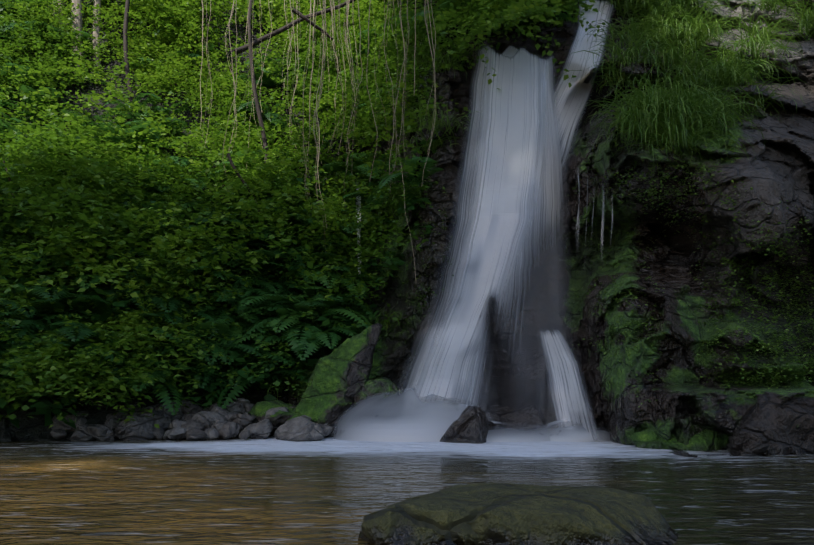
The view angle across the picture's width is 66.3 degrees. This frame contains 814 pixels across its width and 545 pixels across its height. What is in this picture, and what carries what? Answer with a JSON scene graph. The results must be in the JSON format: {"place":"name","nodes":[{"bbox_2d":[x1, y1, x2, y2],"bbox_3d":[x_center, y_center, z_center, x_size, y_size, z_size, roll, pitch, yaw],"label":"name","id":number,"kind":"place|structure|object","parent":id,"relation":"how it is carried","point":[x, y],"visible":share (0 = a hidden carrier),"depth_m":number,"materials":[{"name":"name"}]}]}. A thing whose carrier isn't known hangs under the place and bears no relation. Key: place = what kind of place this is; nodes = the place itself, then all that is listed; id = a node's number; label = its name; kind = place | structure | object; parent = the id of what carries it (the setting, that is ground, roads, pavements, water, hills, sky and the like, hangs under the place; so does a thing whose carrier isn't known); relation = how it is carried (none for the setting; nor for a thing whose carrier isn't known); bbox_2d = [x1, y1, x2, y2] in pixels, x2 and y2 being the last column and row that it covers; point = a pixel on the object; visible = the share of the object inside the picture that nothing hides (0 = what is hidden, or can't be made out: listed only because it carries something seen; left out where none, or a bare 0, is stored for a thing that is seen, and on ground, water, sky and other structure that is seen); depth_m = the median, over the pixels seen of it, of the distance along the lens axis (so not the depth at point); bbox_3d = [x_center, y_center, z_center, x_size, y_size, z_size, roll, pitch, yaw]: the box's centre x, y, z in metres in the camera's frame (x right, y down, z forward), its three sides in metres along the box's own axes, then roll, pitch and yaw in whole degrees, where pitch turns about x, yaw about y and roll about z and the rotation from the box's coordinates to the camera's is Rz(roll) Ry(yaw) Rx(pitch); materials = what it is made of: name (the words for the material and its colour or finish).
{"place":"outdoors","nodes":[
{"label":"outdoors","id":0,"kind":"place"},
{"bbox_2d":[0,0,813,457],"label":"cliff","id":1,"kind":"structure","parent":0,"point":[682,404],"depth_m":6.30,"materials":[{"name":"grey stone"}]},
{"bbox_2d":[52,0,100,77],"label":"tree trunks","id":2,"kind":"object","parent":1,"relation":"on","point":[77,22],"visible":0.08,"depth_m":11.61,"materials":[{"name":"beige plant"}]},
{"bbox_2d":[2,0,355,268],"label":"branches","id":3,"kind":"object","parent":1,"relation":"on","point":[306,18],"visible":0.44,"depth_m":9.15,"materials":[{"name":"brown plant"}]},
{"bbox_2d":[50,397,332,441],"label":"bank rocks","id":4,"kind":"structure","parent":1,"relation":"on","point":[199,423],"depth_m":5.49,"materials":[{"name":"grey stone"}]},
{"bbox_2d":[0,139,442,430],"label":"shrub foliage","id":5,"kind":"object","parent":1,"relation":"on","point":[44,405],"visible":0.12,"depth_m":6.31,"materials":[{"name":"green plant"}]},
{"bbox_2d":[18,29,499,399],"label":"leaves","id":6,"kind":"object","parent":1,"relation":"on","point":[434,132],"visible":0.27,"depth_m":7.54,"materials":[{"name":"green plant"}]},
{"bbox_2d":[140,257,386,408],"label":"fern plants","id":7,"kind":"object","parent":1,"relation":"on","point":[323,337],"visible":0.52,"depth_m":6.29,"materials":[{"name":"green plant"}]},
{"bbox_2d":[0,0,576,415],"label":"foliage","id":8,"kind":"object","parent":1,"relation":"on","point":[78,299],"visible":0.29,"depth_m":7.28,"materials":[{"name":"green plant"}]},
{"bbox_2d":[0,0,611,428],"bbox_3d":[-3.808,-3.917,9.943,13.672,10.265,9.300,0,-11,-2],"label":"shrub foliage","id":9,"kind":"object","parent":1,"relation":"on","point":[77,159],"visible":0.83,"depth_m":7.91,"materials":[{"name":"green plant"}]},
{"bbox_2d":[200,0,435,286],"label":"hanging vines","id":10,"kind":"object","parent":1,"relation":"attached to","point":[323,40],"visible":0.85,"depth_m":8.28,"materials":[{"name":"green plant"}]},
{"bbox_2d":[355,186,361,274],"bbox_3d":[-0.627,-0.448,7.994,0.093,1.872,0.751,1,-11,-6],"label":"water trickle","id":11,"kind":"object","parent":1,"relation":"on","point":[357,208],"visible":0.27,"depth_m":7.96,"materials":[{"name":"liquid"}]},
{"bbox_2d":[392,44,577,433],"bbox_3d":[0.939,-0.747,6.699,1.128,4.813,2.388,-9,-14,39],"label":"waterfall","id":12,"kind":"object","parent":1,"relation":"on","point":[514,101],"visible":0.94,"depth_m":6.62,"materials":[{"name":"liquid"}]},
{"bbox_2d":[249,323,730,450],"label":"rocks","id":13,"kind":"object","parent":1,"relation":"on","point":[339,380],"visible":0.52,"depth_m":5.73,"materials":[{"name":"green stone"}]},
{"bbox_2d":[171,120,813,411],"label":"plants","id":14,"kind":"object","parent":1,"relation":"on","point":[766,277],"visible":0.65,"depth_m":5.67,"materials":[{"name":"green plant"}]},
{"bbox_2d":[541,0,614,196],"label":"waterfall","id":15,"kind":"structure","parent":1,"relation":"on","point":[570,106],"depth_m":7.73,"materials":[{"name":"liquid"}]},
{"bbox_2d":[576,173,579,244],"bbox_3d":[1.781,-0.621,6.513,0.049,0.891,0.406,-1,-11,6],"label":"water trickle","id":16,"kind":"object","parent":1,"relation":"on","point":[578,216],"visible":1,"depth_m":6.50,"materials":[{"name":"liquid"}]},
{"bbox_2d":[601,188,604,258],"bbox_3d":[1.960,-0.455,6.228,0.038,0.793,0.410,-1,-11,8],"label":"water trickle","id":17,"kind":"object","parent":1,"relation":"on","point":[602,220],"visible":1,"depth_m":6.26,"materials":[{"name":"liquid"}]},
{"bbox_2d":[554,0,813,174],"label":"hanging grass","id":18,"kind":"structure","parent":1,"relation":"on","point":[674,112],"depth_m":7.06,"materials":[{"name":"green plant"}]},
{"bbox_2d":[0,433,813,544],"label":"water pool","id":19,"kind":"structure","parent":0,"point":[269,490],"depth_m":2.91,"materials":[{"name":"brown liquid"}]},
{"bbox_2d":[331,384,492,441],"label":"mist","id":20,"kind":"structure","parent":19,"relation":"on","point":[413,423],"depth_m":5.38,"materials":[{"name":"liquid"}]},
{"bbox_2d":[358,483,677,544],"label":"foreground rock","id":21,"kind":"object","parent":19,"relation":"in","point":[494,514],"visible":0.96,"depth_m":1.74,"materials":[{"name":"green stone"}]},
{"bbox_2d":[486,421,560,441],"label":"mist","id":22,"kind":"structure","parent":19,"relation":"on","point":[512,437],"depth_m":5.29,"materials":[{"name":"liquid"}]},
{"bbox_2d":[540,327,599,439],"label":"waterfall","id":23,"kind":"structure","parent":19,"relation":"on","point":[575,402],"depth_m":5.65,"materials":[{"name":"liquid"}]},
{"bbox_2d":[536,419,610,441],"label":"mist","id":24,"kind":"structure","parent":19,"relation":"on","point":[571,435],"depth_m":5.31,"materials":[{"name":"liquid"}]}
]}

